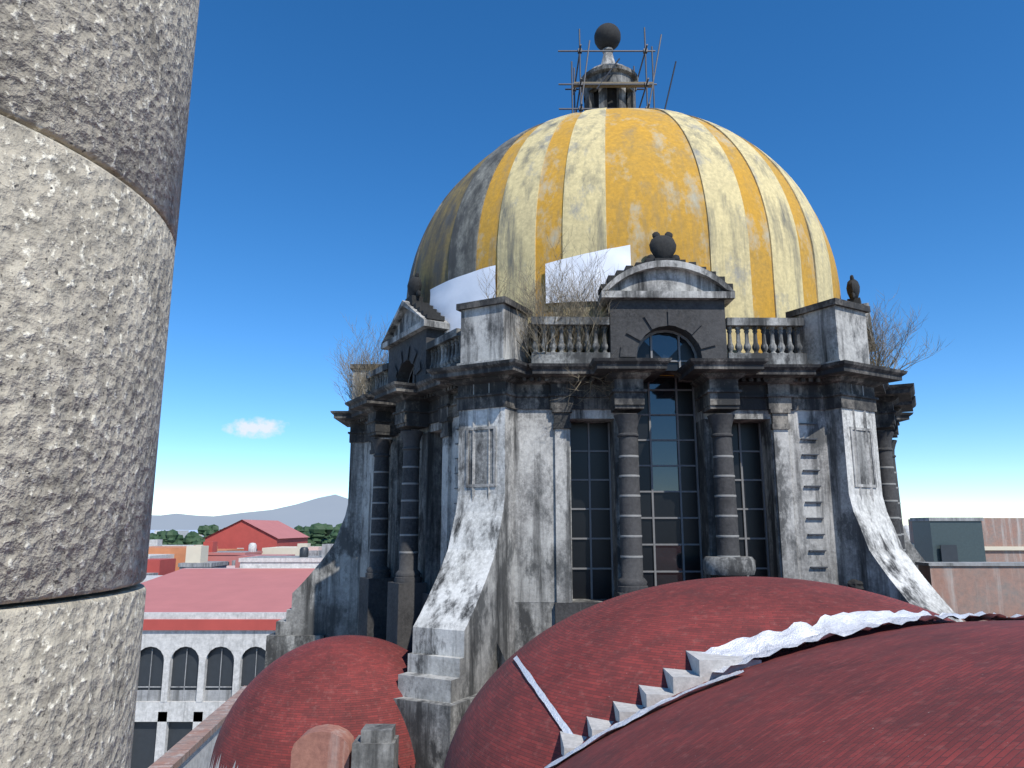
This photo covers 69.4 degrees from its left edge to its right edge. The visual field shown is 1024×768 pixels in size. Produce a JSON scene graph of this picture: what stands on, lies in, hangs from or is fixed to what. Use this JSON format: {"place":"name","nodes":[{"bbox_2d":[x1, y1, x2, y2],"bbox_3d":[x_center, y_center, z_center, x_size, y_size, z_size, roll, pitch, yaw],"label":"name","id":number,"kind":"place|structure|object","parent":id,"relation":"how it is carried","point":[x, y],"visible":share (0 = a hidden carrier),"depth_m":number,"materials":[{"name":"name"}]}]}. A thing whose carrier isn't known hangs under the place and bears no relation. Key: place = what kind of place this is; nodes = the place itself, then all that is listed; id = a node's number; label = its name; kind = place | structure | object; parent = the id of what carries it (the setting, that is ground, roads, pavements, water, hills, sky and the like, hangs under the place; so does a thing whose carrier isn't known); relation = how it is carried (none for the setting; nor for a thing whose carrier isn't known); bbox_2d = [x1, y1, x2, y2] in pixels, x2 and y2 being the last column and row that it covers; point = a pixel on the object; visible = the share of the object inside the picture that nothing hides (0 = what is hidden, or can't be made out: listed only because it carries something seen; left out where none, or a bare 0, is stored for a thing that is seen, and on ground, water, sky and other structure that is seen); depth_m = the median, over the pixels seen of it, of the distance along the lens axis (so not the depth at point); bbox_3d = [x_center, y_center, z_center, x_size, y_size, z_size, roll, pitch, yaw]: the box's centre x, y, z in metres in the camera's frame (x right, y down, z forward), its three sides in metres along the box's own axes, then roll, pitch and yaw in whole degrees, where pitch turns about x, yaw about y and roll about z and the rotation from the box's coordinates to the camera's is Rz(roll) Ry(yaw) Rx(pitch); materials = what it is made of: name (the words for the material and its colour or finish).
{"place":"outdoors","nodes":[
{"label":"outdoors","id":0,"kind":"place"},
{"bbox_2d":[150,530,203,536],"bbox_3d":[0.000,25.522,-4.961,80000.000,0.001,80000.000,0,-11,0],"label":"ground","id":1,"kind":"structure","parent":0,"point":[151,531],"depth_m":7137.49,"materials":[{"name":"white"}]},
{"bbox_2d":[157,530,165,535],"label":"tree","id":2,"kind":"object","parent":1,"relation":"on","point":[161,532],"visible":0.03,"depth_m":346.10,"materials":[{"name":"green plant"}]},
{"bbox_2d":[160,529,178,544],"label":"tree","id":3,"kind":"object","parent":1,"relation":"on","point":[169,537],"visible":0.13,"depth_m":314.51,"materials":[{"name":"green plant"}]},
{"bbox_2d":[172,539,183,544],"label":"tree","id":4,"kind":"object","parent":1,"relation":"on","point":[178,542],"visible":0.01,"depth_m":315.66,"materials":[{"name":"green plant"}]},
{"bbox_2d":[182,531,198,544],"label":"tree","id":5,"kind":"object","parent":1,"relation":"on","point":[189,537],"visible":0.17,"depth_m":323.93,"materials":[{"name":"green plant"}]},
{"bbox_2d":[188,538,202,544],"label":"tree","id":6,"kind":"object","parent":1,"relation":"on","point":[198,541],"visible":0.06,"depth_m":313.97,"materials":[{"name":"green plant"}]},
{"bbox_2d":[148,686,246,767],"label":"parapet wall","id":7,"kind":"structure","parent":1,"relation":"on","point":[194,748],"depth_m":30.10,"materials":[{"name":"brick"}]},
{"bbox_2d":[191,535,208,542],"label":"tree","id":8,"kind":"object","parent":1,"relation":"on","point":[196,538],"depth_m":320.31,"materials":[{"name":"green plant"}]},
{"bbox_2d":[198,524,218,535],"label":"tree","id":9,"kind":"object","parent":1,"relation":"on","point":[205,530],"visible":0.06,"depth_m":348.06,"materials":[{"name":"green plant"}]},
{"bbox_2d":[141,530,332,582],"bbox_3d":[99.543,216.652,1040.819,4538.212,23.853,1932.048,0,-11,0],"label":"city blocks","id":10,"kind":"structure","parent":1,"relation":"on","point":[164,560],"depth_m":124.33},
{"bbox_2d":[203,520,307,550],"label":"red building","id":11,"kind":"structure","parent":1,"relation":"on","point":[244,534],"depth_m":196.14,"materials":[{"name":"red paint"}]},
{"bbox_2d":[294,525,309,531],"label":"tree","id":12,"kind":"object","parent":1,"relation":"on","point":[301,528],"visible":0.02,"depth_m":327.47,"materials":[{"name":"green plant"}]},
{"bbox_2d":[303,523,333,544],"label":"tree","id":13,"kind":"object","parent":1,"relation":"on","point":[318,533],"visible":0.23,"depth_m":295.78,"materials":[{"name":"green plant"}]},
{"bbox_2d":[327,523,341,543],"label":"tree","id":14,"kind":"object","parent":1,"relation":"on","point":[334,533],"visible":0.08,"depth_m":284.41,"materials":[{"name":"green plant"}]},
{"bbox_2d":[130,568,314,767],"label":"arcade building","id":15,"kind":"structure","parent":0,"point":[206,632],"depth_m":64.96,"materials":[{"name":"white paint"}]},
{"bbox_2d":[150,494,347,529],"bbox_3d":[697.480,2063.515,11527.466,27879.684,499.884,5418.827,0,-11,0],"label":"mountains","id":16,"kind":"structure","parent":0,"point":[330,509],"depth_m":9107.33,"materials":[{"name":"grey"}]},
{"bbox_2d":[227,419,276,435],"bbox_3d":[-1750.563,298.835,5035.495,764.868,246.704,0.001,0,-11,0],"label":"cloud","id":17,"kind":"structure","parent":0,"point":[262,426],"depth_m":5036.01,"materials":[{"name":"white"}]},
{"bbox_2d":[209,635,415,767],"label":"chapel dome","id":18,"kind":"structure","parent":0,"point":[282,704],"depth_m":13.52,"materials":[{"name":"red brick"}]},
{"bbox_2d":[290,724,398,767],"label":"brick chapel merlons","id":19,"kind":"object","parent":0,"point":[338,746],"visible":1,"depth_m":11.68,"materials":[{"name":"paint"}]},
{"bbox_2d":[152,0,1023,525],"label":"sky","id":20,"kind":"structure","parent":0,"point":[325,139],"materials":[{"name":"blue"}]},
{"bbox_2d":[444,576,955,767],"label":"dome roof","id":21,"kind":"structure","parent":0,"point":[594,661],"depth_m":9.02,"materials":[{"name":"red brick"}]},
{"bbox_2d":[560,651,761,755],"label":"steps","id":22,"kind":"structure","parent":21,"relation":"on","point":[704,666],"depth_m":7.82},
{"bbox_2d":[513,610,1023,767],"bbox_3d":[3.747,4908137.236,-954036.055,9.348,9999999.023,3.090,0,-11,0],"label":"roof tarp strips","id":23,"kind":"object","parent":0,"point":[769,642],"visible":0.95,"depth_m":8.33,"materials":[{"name":"white plastic"}]},
{"bbox_2d":[265,323,963,767],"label":"drum walls","id":24,"kind":"structure","parent":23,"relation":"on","point":[477,607],"depth_m":16.10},
{"bbox_2d":[408,330,769,598],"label":"windows","id":25,"kind":"structure","parent":24,"relation":"in","point":[670,503],"depth_m":16.86,"materials":[{"name":"black glass"}]},
{"bbox_2d":[330,358,915,442],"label":"cornice","id":26,"kind":"structure","parent":24,"relation":"on","point":[742,383],"depth_m":16.43,"materials":[{"name":"grey stone"}]},
{"bbox_2d":[350,232,884,398],"bbox_3d":[3.400,-0.666,24.069,17.028,3.520,15.499,0,-11,0],"label":"balustrade","id":27,"kind":"object","parent":26,"relation":"on","point":[663,287],"visible":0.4,"depth_m":16.81,"materials":[{"name":"grey stone"}]},
{"bbox_2d":[406,108,840,375],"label":"dome","id":28,"kind":"structure","parent":24,"relation":"on","point":[737,211],"depth_m":18.70,"materials":[{"name":"yellow paint"}]},
{"bbox_2d":[430,245,630,333],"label":"white dome tarps","id":29,"kind":"object","parent":28,"relation":"attached to","point":[446,297],"visible":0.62,"depth_m":17.93,"materials":[{"name":"white plastic"}]},
{"bbox_2d":[581,23,638,110],"bbox_3d":[3.400,-10.453,25.972,2.260,4.791,2.260,0,-11,0],"label":"lantern","id":30,"kind":"object","parent":28,"relation":"on","point":[607,36],"visible":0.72,"depth_m":25.37,"materials":[{"name":"stone"}]},
{"bbox_2d":[558,27,676,112],"bbox_3d":[3.553,-9.867,25.858,3.990,4.274,2.893,0,-11,0],"label":"scaffolding","id":31,"kind":"object","parent":28,"relation":"on","point":[575,85],"visible":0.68,"depth_m":24.88,"materials":[{"name":"grey metal"}]},
{"bbox_2d":[365,405,905,592],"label":"columns","id":32,"kind":"structure","parent":24,"relation":"attached to","point":[631,578],"depth_m":16.23,"materials":[{"name":"grey stone"}]},
{"bbox_2d":[323,221,948,414],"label":"bare shrubs","id":33,"kind":"object","parent":24,"relation":"on","point":[874,358],"visible":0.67,"depth_m":17.24,"materials":[{"name":"plant"}]},
{"bbox_2d":[702,556,755,575],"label":"stone block","id":34,"kind":"structure","parent":24,"relation":"on","point":[734,566],"depth_m":15.07,"materials":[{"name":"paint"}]},
{"bbox_2d":[847,579,863,589],"bbox_3d":[7.250,4.217,15.463,0.431,0.269,0.366,-5,-12,24],"label":"roof rock","id":35,"kind":"object","parent":24,"relation":"on","point":[854,583],"visible":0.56,"depth_m":15.36,"materials":[{"name":"stone"}]},
{"bbox_2d":[543,620,1023,767],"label":"roof vault","id":36,"kind":"object","parent":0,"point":[942,695],"visible":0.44,"depth_m":5.22,"materials":[{"name":"red brick"}]},
{"bbox_2d":[0,0,199,767],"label":"column","id":37,"kind":"structure","parent":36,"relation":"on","point":[95,95],"depth_m":1.18,"materials":[{"name":"stone"}]},
{"bbox_2d":[904,525,909,539],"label":"building","id":38,"kind":"structure","parent":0,"point":[906,527],"depth_m":120.97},
{"bbox_2d":[908,517,1023,561],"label":"grey building","id":39,"kind":"structure","parent":0,"point":[957,539],"depth_m":55.10,"materials":[{"name":"concrete"}]},
{"bbox_2d":[915,562,1023,621],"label":"brick wall","id":40,"kind":"structure","parent":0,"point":[960,588],"depth_m":20.32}
]}

